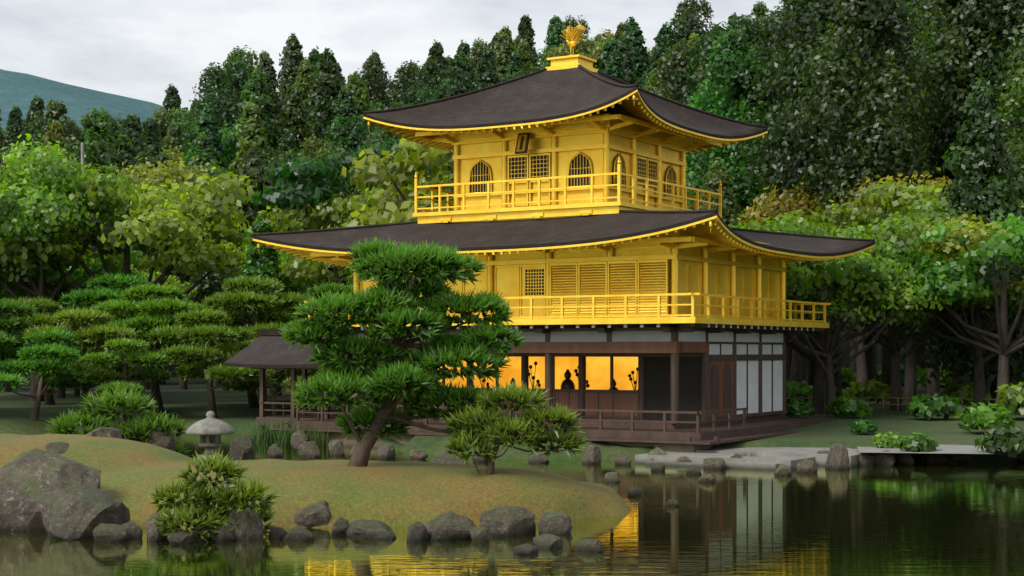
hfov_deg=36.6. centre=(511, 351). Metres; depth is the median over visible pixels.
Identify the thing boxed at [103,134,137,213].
hill cypress
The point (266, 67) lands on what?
hill cypress
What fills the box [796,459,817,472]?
rock
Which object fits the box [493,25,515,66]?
hill cypress
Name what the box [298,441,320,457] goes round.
rock
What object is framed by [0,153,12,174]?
hill cedar
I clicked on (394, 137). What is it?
hill cedar
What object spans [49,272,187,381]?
pine
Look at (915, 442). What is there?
garden shrub
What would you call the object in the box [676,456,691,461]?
rock
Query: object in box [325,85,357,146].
hill cypress
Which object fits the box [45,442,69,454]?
rock
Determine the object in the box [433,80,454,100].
hill cypress
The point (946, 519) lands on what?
pond water
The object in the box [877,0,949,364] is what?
cedar
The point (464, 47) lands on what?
hill cypress
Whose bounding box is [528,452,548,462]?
rock
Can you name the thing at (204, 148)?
hill cypress
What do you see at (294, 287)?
garden broadleaf tree
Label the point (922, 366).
hill cedar
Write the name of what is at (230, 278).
garden broadleaf tree
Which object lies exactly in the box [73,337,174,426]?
pine
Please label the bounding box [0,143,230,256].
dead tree
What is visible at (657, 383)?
pavilion interior shadow
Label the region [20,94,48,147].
hill cypress
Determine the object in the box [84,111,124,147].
hill cedar
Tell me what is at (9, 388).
garden broadleaf tree
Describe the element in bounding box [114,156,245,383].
yellow green tree
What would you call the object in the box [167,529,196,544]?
rock
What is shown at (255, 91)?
hill cypress
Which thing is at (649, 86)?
hill cypress
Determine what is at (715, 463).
rock
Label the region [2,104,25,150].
hill cypress
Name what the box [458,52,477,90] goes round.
hill cypress
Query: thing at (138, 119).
hill cypress
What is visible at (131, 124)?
hill cypress
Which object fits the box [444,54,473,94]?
hill cypress
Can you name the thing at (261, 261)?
garden hinoki cypress
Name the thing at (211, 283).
garden broadleaf tree
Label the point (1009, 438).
garden shrub
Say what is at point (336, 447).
rock
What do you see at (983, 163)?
tree
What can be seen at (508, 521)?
rock
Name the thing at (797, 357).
yellow green tree
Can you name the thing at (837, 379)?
cedar
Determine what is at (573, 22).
hill cedar
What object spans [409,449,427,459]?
rock
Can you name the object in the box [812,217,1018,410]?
garden maple
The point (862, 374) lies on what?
garden maple
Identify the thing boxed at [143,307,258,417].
pine
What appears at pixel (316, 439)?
reeds
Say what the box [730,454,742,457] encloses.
rock
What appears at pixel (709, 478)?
rock
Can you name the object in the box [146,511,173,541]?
rock
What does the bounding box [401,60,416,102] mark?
hill cypress
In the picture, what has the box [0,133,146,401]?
light green tree
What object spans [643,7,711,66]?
tree
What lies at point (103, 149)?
hill cypress
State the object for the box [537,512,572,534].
rock
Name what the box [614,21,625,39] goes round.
hill cypress
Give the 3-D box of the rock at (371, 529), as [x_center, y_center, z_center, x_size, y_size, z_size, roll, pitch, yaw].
[-2.276,2.968,25.531,0.711,0.390,1.027,2,7,-35]
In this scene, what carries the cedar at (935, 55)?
on the hill terrain
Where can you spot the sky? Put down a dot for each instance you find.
(135, 49)
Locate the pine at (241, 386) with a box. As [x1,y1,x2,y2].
[216,339,323,415]
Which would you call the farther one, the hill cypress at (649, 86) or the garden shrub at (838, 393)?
the hill cypress at (649, 86)
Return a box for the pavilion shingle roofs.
[223,64,874,367]
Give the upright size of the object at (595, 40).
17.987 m
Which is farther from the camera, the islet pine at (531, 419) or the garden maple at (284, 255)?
the garden maple at (284, 255)
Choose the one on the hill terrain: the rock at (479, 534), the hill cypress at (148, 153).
the hill cypress at (148, 153)
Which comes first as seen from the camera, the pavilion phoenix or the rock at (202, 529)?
the rock at (202, 529)
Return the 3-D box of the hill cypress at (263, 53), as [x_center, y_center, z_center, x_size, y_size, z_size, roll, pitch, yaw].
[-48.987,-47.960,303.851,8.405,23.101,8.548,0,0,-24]
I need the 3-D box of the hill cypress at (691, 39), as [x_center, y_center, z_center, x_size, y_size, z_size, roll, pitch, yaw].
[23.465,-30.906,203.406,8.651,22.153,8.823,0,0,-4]
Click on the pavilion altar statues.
(567, 382)
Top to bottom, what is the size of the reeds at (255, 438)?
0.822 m
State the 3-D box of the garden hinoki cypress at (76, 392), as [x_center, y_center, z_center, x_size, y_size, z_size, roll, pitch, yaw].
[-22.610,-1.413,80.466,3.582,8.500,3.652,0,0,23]
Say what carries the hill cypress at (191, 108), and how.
on the hill terrain
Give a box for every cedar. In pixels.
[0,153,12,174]
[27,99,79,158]
[61,107,140,175]
[65,126,84,159]
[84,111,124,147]
[141,107,189,153]
[180,61,239,146]
[189,55,252,142]
[221,45,277,99]
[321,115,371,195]
[357,53,392,109]
[359,102,428,195]
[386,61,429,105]
[413,58,446,102]
[449,37,489,80]
[500,63,535,80]
[561,15,590,45]
[642,43,704,102]
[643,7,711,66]
[665,21,729,110]
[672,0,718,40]
[686,25,785,225]
[702,10,797,383]
[724,0,895,385]
[730,14,767,59]
[749,1,774,63]
[757,0,911,393]
[782,0,945,380]
[782,110,855,389]
[789,335,793,374]
[854,0,942,386]
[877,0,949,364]
[894,0,1023,384]
[915,136,931,375]
[917,19,937,43]
[918,0,1023,204]
[997,29,1023,197]
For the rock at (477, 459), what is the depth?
42.91 m
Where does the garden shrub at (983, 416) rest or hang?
on the hill terrain
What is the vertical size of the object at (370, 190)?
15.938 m
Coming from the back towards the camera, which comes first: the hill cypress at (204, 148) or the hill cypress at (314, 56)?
the hill cypress at (314, 56)
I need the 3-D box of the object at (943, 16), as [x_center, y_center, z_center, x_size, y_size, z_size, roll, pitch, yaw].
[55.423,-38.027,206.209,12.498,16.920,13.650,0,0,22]
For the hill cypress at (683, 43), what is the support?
on the hill terrain
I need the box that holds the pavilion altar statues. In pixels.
[479,361,637,389]
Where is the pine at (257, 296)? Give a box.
[199,275,314,407]
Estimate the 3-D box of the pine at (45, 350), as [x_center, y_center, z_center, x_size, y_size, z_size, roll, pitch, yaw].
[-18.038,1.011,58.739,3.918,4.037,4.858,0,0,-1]
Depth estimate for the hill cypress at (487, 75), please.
222.90 m
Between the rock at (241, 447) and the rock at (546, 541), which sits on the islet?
the rock at (241, 447)
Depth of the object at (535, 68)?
232.37 m
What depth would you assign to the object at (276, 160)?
176.49 m
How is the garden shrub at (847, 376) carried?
on the hill terrain
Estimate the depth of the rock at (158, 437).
34.95 m
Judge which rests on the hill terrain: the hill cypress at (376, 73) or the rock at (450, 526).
the hill cypress at (376, 73)
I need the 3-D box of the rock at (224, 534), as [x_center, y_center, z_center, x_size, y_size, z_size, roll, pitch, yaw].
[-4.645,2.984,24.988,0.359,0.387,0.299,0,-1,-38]
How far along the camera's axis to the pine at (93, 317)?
59.52 m
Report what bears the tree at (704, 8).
on the hill terrain
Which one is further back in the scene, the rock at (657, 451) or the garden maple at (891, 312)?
the garden maple at (891, 312)
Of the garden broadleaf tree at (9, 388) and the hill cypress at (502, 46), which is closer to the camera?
the garden broadleaf tree at (9, 388)
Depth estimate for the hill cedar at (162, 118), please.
224.03 m
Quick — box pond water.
[0,432,1023,575]
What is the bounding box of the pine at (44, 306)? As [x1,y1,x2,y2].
[6,296,127,404]
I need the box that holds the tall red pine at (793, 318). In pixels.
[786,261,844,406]
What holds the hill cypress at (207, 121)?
on the hill terrain
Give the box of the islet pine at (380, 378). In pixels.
[278,234,527,466]
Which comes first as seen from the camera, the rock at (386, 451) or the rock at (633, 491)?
the rock at (633, 491)
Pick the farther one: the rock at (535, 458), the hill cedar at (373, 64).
the hill cedar at (373, 64)
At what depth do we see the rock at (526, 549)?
23.32 m
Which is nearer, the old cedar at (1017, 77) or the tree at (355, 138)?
the old cedar at (1017, 77)
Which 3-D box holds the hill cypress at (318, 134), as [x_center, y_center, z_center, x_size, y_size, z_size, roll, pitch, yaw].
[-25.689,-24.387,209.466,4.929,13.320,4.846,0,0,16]
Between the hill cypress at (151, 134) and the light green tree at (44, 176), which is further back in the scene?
the hill cypress at (151, 134)
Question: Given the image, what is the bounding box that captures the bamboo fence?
[786,396,995,410]
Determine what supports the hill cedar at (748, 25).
on the hill terrain
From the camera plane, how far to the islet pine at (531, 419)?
28.60 m
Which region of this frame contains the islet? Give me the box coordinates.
[0,433,631,528]
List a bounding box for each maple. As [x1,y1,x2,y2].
[0,165,266,381]
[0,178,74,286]
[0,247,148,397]
[93,260,197,297]
[233,245,352,392]
[243,186,392,400]
[340,138,453,226]
[728,211,936,413]
[756,207,903,401]
[786,255,944,414]
[812,179,951,396]
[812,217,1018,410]
[871,214,1023,407]
[883,213,1023,406]
[893,196,1021,384]
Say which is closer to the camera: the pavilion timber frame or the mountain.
the pavilion timber frame
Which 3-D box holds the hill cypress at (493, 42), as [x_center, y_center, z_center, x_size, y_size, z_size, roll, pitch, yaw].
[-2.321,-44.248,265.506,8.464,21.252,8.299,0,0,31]
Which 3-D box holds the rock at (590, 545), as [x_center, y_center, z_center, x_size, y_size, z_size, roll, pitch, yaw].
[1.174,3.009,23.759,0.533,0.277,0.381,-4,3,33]
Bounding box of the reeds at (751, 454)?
[741,450,760,456]
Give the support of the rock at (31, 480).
in the pond water
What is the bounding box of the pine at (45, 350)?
[0,328,94,420]
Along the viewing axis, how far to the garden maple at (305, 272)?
71.38 m
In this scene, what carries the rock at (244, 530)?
in the pond water
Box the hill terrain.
[0,318,1023,462]
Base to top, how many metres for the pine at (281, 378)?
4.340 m
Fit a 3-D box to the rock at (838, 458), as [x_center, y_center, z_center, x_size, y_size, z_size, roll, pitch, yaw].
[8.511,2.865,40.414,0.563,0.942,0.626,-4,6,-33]
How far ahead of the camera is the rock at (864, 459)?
41.38 m
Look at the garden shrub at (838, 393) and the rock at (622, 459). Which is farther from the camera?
the garden shrub at (838, 393)
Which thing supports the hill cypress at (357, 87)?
on the hill terrain
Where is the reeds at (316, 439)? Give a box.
[291,423,329,447]
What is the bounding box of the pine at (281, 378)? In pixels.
[271,317,318,409]
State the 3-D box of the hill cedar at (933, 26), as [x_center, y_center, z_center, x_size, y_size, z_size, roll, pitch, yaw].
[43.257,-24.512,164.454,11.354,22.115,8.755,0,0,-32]
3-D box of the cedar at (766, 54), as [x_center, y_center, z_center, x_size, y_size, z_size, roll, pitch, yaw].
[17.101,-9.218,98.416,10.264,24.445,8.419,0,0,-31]
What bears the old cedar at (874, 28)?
on the hill terrain
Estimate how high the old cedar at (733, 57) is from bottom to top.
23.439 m
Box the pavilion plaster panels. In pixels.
[349,323,813,413]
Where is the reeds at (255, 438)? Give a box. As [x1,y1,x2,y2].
[249,421,281,441]
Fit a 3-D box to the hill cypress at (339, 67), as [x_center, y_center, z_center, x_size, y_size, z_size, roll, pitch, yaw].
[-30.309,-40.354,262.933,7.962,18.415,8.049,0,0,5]
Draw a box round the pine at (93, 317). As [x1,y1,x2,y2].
[22,307,150,416]
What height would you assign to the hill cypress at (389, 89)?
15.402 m
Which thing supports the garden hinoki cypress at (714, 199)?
on the hill terrain
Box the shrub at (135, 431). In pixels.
[44,385,190,455]
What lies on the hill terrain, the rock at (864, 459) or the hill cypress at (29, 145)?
the hill cypress at (29, 145)
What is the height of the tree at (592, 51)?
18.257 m
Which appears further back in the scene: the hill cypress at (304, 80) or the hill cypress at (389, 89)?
the hill cypress at (389, 89)
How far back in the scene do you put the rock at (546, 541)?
24.07 m
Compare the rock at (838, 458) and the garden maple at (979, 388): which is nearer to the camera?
the rock at (838, 458)
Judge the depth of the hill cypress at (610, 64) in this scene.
190.39 m
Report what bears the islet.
in the pond water
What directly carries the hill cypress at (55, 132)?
on the hill terrain
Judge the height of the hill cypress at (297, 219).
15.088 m
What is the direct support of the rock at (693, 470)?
in the pond water
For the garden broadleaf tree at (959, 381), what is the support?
on the hill terrain
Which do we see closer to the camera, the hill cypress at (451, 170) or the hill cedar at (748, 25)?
the hill cypress at (451, 170)
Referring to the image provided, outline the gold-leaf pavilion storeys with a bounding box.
[257,54,870,328]
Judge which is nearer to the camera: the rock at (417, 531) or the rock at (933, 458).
the rock at (417, 531)
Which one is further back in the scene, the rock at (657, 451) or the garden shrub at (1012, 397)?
the garden shrub at (1012, 397)
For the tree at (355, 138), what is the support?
on the hill terrain
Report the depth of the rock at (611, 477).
36.13 m
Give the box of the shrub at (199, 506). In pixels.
[148,449,280,542]
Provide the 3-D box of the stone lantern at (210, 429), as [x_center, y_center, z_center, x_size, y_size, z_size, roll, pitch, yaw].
[-6.180,1.767,31.719,0.984,1.130,1.014,0,0,-4]
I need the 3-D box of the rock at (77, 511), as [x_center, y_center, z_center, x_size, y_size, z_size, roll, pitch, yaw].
[-7.091,2.847,25.837,1.463,1.266,1.469,5,5,-20]
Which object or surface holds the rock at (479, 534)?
in the pond water
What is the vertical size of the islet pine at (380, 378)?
4.880 m
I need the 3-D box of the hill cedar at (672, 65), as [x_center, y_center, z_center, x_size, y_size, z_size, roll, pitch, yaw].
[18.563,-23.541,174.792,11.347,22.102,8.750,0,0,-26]
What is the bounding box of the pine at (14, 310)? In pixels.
[0,297,37,362]
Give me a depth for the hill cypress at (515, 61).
233.91 m
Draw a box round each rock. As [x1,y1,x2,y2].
[0,448,100,531]
[41,484,129,539]
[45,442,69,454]
[86,427,122,438]
[93,523,128,541]
[121,521,142,538]
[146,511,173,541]
[147,427,174,450]
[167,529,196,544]
[192,527,210,539]
[211,525,235,541]
[228,502,263,539]
[229,434,253,459]
[266,443,282,456]
[268,527,287,538]
[283,525,313,540]
[291,430,306,448]
[294,500,330,527]
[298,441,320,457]
[328,439,344,455]
[332,517,349,534]
[346,519,396,539]
[349,445,355,456]
[377,443,394,458]
[406,521,428,542]
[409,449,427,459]
[423,512,475,540]
[431,453,467,464]
[470,527,488,541]
[473,451,488,461]
[480,506,535,536]
[513,543,538,554]
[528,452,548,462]
[533,534,562,548]
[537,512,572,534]
[575,539,604,552]
[582,445,601,463]
[605,472,619,482]
[614,454,630,464]
[627,487,640,495]
[648,447,666,460]
[651,463,664,471]
[665,500,679,506]
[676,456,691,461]
[686,465,701,474]
[698,473,715,482]
[703,458,725,469]
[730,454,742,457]
[774,464,791,475]
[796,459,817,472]
[817,450,828,453]
[825,443,849,469]
[858,453,875,465]
[874,450,894,466]
[896,450,913,464]
[918,453,948,463]
[950,454,972,462]
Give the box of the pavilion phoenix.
[560,24,584,54]
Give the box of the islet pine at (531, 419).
[443,379,589,473]
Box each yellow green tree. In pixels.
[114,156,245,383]
[737,181,840,382]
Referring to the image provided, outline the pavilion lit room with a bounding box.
[438,357,637,389]
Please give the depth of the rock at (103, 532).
24.85 m
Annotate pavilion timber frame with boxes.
[250,132,839,445]
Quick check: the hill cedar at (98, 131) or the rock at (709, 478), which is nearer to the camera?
the rock at (709, 478)
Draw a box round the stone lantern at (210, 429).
[185,411,234,460]
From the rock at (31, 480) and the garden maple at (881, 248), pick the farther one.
the garden maple at (881, 248)
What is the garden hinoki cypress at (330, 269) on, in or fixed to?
on the hill terrain
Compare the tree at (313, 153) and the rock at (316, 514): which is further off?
the tree at (313, 153)
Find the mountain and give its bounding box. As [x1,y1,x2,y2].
[0,69,163,139]
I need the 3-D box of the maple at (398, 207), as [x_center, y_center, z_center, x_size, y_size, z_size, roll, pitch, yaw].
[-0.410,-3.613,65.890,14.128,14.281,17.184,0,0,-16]
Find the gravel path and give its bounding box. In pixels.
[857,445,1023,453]
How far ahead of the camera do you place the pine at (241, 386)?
59.54 m
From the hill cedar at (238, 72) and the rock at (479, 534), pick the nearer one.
the rock at (479, 534)
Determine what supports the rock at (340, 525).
in the pond water
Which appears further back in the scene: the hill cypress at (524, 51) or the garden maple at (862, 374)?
the hill cypress at (524, 51)
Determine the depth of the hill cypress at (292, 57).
276.32 m
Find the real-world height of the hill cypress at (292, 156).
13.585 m
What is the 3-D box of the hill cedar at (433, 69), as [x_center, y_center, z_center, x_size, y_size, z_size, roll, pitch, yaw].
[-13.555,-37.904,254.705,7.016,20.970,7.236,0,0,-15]
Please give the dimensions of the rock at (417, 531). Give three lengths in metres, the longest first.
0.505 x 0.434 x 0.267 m
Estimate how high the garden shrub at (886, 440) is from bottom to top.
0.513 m
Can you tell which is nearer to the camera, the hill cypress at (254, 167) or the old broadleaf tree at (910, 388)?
the old broadleaf tree at (910, 388)
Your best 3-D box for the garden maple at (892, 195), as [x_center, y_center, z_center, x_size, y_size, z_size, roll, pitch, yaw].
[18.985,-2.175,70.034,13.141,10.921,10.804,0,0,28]
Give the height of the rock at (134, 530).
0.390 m
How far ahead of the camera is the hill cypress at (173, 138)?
213.65 m
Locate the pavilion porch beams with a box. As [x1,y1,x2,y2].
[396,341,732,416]
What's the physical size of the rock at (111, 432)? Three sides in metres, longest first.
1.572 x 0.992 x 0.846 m
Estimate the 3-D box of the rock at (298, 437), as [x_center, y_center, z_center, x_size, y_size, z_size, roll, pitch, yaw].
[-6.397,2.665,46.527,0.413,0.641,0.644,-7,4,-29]
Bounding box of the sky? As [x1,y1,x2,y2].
[0,0,783,110]
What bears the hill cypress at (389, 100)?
on the hill terrain
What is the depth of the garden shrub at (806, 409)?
53.56 m
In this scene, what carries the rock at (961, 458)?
in the pond water
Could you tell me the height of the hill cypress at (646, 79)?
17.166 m
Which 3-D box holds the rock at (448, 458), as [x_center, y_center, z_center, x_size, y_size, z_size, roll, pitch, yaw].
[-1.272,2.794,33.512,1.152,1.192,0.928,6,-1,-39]
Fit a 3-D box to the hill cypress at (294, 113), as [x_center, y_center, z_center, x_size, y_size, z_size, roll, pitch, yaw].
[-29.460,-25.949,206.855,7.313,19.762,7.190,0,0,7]
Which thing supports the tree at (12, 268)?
on the hill terrain
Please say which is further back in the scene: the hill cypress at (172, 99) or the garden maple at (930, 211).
the hill cypress at (172, 99)
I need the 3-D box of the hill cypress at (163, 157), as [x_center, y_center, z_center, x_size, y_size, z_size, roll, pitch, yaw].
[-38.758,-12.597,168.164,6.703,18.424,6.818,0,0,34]
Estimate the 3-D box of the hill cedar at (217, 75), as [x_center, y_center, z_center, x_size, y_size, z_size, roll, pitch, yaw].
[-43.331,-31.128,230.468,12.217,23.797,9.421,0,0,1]
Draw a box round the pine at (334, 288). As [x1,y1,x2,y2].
[281,281,352,400]
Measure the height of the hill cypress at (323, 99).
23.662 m
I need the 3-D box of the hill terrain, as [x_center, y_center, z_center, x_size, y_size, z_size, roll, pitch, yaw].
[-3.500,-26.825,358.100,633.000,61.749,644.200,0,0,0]
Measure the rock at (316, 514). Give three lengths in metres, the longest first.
0.827 x 0.663 x 0.589 m
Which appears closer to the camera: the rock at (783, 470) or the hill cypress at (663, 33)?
the rock at (783, 470)
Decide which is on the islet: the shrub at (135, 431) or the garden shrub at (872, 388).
the shrub at (135, 431)
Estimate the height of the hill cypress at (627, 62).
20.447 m
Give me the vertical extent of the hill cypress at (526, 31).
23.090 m
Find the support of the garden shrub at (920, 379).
on the hill terrain
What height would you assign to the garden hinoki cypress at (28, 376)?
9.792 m
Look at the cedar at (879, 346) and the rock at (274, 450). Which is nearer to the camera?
the rock at (274, 450)
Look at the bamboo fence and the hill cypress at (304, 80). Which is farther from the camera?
the hill cypress at (304, 80)
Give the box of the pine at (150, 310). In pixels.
[75,283,221,411]
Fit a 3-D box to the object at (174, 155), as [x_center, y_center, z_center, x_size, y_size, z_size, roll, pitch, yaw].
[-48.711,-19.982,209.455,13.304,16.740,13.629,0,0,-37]
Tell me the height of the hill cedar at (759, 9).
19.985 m
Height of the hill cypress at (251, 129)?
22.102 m
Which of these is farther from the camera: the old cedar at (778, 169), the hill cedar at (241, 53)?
the hill cedar at (241, 53)
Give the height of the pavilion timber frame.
10.862 m
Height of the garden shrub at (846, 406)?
0.848 m
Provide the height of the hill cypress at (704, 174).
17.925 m
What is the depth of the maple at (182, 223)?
73.15 m
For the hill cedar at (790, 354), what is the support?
on the hill terrain
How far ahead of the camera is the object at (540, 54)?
297.89 m
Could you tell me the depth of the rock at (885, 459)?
41.35 m
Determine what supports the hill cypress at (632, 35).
on the hill terrain
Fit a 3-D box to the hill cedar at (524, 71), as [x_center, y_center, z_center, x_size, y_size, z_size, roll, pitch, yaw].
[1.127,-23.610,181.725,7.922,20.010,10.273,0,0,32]
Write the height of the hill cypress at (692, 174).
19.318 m
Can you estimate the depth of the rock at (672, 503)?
30.53 m
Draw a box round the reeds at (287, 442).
[273,422,316,446]
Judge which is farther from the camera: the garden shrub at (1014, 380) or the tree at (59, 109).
the tree at (59, 109)
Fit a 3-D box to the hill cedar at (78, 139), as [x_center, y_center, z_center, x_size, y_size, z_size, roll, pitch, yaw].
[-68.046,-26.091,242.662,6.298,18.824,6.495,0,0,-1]
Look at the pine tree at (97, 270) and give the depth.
77.07 m
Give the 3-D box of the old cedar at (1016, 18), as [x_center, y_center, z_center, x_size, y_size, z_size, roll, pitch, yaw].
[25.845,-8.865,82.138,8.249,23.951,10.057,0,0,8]
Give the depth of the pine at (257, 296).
64.92 m
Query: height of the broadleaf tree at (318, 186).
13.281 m
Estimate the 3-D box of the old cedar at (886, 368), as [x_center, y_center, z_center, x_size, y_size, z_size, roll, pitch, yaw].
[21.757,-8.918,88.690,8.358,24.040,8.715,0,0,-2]
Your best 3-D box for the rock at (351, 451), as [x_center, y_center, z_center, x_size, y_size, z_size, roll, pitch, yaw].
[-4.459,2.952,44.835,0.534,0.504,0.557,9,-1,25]
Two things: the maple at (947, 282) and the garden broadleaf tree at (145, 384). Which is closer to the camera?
the maple at (947, 282)
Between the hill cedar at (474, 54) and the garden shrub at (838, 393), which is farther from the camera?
the hill cedar at (474, 54)
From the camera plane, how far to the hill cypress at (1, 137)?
272.02 m
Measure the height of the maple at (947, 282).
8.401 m
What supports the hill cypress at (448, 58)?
on the hill terrain
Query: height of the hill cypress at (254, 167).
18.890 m
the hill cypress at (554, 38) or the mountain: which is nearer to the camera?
the hill cypress at (554, 38)
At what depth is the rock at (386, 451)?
44.25 m
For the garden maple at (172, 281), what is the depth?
84.98 m
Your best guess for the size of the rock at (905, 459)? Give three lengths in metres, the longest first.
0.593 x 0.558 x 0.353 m
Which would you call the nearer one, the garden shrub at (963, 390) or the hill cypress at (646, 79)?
the garden shrub at (963, 390)
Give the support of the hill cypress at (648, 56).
on the hill terrain
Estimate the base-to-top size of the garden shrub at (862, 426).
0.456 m
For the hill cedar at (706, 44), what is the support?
on the hill terrain
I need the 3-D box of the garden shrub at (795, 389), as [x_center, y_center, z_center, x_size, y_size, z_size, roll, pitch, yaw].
[11.613,1.720,64.382,2.258,1.174,2.380,0,0,34]
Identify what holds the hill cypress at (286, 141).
on the hill terrain
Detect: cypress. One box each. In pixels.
[0,109,6,154]
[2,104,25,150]
[18,139,34,158]
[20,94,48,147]
[20,280,58,394]
[39,118,54,147]
[40,120,73,161]
[57,249,107,395]
[84,127,114,178]
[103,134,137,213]
[115,114,151,156]
[127,145,166,193]
[133,114,141,124]
[142,116,164,155]
[157,152,172,168]
[161,119,186,162]
[162,83,181,122]
[185,105,228,170]
[189,132,215,172]
[190,100,200,112]
[221,211,287,400]
[225,142,279,327]
[226,100,273,180]
[228,67,281,161]
[256,50,269,66]
[259,54,283,118]
[275,83,311,152]
[275,129,298,159]
[277,32,304,112]
[282,57,314,118]
[286,206,300,230]
[288,151,298,161]
[300,266,349,393]
[303,47,344,146]
[308,46,320,72]
[315,123,327,149]
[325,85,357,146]
[337,62,345,82]
[344,145,371,196]
[345,71,373,135]
[363,50,385,104]
[383,81,400,105]
[385,93,393,106]
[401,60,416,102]
[418,39,448,88]
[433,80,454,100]
[438,165,453,181]
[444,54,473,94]
[445,55,451,67]
[456,39,476,86]
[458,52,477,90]
[474,46,501,89]
[488,32,499,50]
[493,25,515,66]
[494,32,511,81]
[506,51,522,79]
[513,14,542,66]
[517,39,534,69]
[540,15,565,67]
[598,38,629,82]
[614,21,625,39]
[617,36,637,83]
[620,15,652,87]
[639,50,651,87]
[643,23,676,89]
[644,73,651,86]
[645,74,668,97]
[668,38,701,98]
[686,33,707,84]
[686,151,704,208]
[698,154,729,201]
[699,157,743,227]
[704,196,725,221]
[726,12,738,28]
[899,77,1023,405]
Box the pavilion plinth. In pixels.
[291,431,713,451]
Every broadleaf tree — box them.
[0,285,11,391]
[92,240,195,388]
[130,243,235,389]
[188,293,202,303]
[190,229,250,385]
[223,256,291,291]
[233,267,312,395]
[247,137,449,397]
[833,167,951,401]
[926,305,1023,384]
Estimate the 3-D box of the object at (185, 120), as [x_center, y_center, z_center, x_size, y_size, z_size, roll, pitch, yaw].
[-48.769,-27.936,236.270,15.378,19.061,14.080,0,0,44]
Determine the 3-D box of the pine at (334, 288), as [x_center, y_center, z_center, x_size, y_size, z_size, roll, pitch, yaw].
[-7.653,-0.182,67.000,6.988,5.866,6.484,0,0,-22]
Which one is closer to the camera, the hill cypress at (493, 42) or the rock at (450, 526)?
the rock at (450, 526)
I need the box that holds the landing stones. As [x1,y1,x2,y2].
[635,447,877,469]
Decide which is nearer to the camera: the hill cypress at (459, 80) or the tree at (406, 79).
the hill cypress at (459, 80)
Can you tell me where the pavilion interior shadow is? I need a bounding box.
[470,154,702,420]
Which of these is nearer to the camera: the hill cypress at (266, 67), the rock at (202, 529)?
the rock at (202, 529)
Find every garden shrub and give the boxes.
[786,379,812,406]
[786,401,814,416]
[805,367,855,388]
[807,383,840,401]
[826,395,872,417]
[844,378,905,403]
[848,419,877,433]
[872,431,901,447]
[876,364,925,388]
[896,432,938,451]
[905,393,965,419]
[921,362,951,387]
[939,381,992,409]
[954,402,1015,431]
[967,362,1023,398]
[974,423,1023,457]
[995,382,1023,414]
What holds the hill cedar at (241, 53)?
on the hill terrain
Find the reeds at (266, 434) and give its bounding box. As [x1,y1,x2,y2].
[261,417,302,444]
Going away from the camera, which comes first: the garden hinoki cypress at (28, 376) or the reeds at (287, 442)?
the reeds at (287, 442)
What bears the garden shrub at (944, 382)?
on the hill terrain
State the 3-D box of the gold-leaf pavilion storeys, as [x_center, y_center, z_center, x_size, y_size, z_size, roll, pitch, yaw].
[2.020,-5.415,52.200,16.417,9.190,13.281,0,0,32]
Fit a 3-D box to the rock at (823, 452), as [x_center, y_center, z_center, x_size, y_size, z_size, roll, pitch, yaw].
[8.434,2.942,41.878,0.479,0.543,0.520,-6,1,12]
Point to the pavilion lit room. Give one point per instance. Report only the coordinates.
(597, 373)
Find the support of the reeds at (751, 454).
in the pond water
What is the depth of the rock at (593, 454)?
42.16 m
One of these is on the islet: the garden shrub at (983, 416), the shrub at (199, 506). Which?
the shrub at (199, 506)

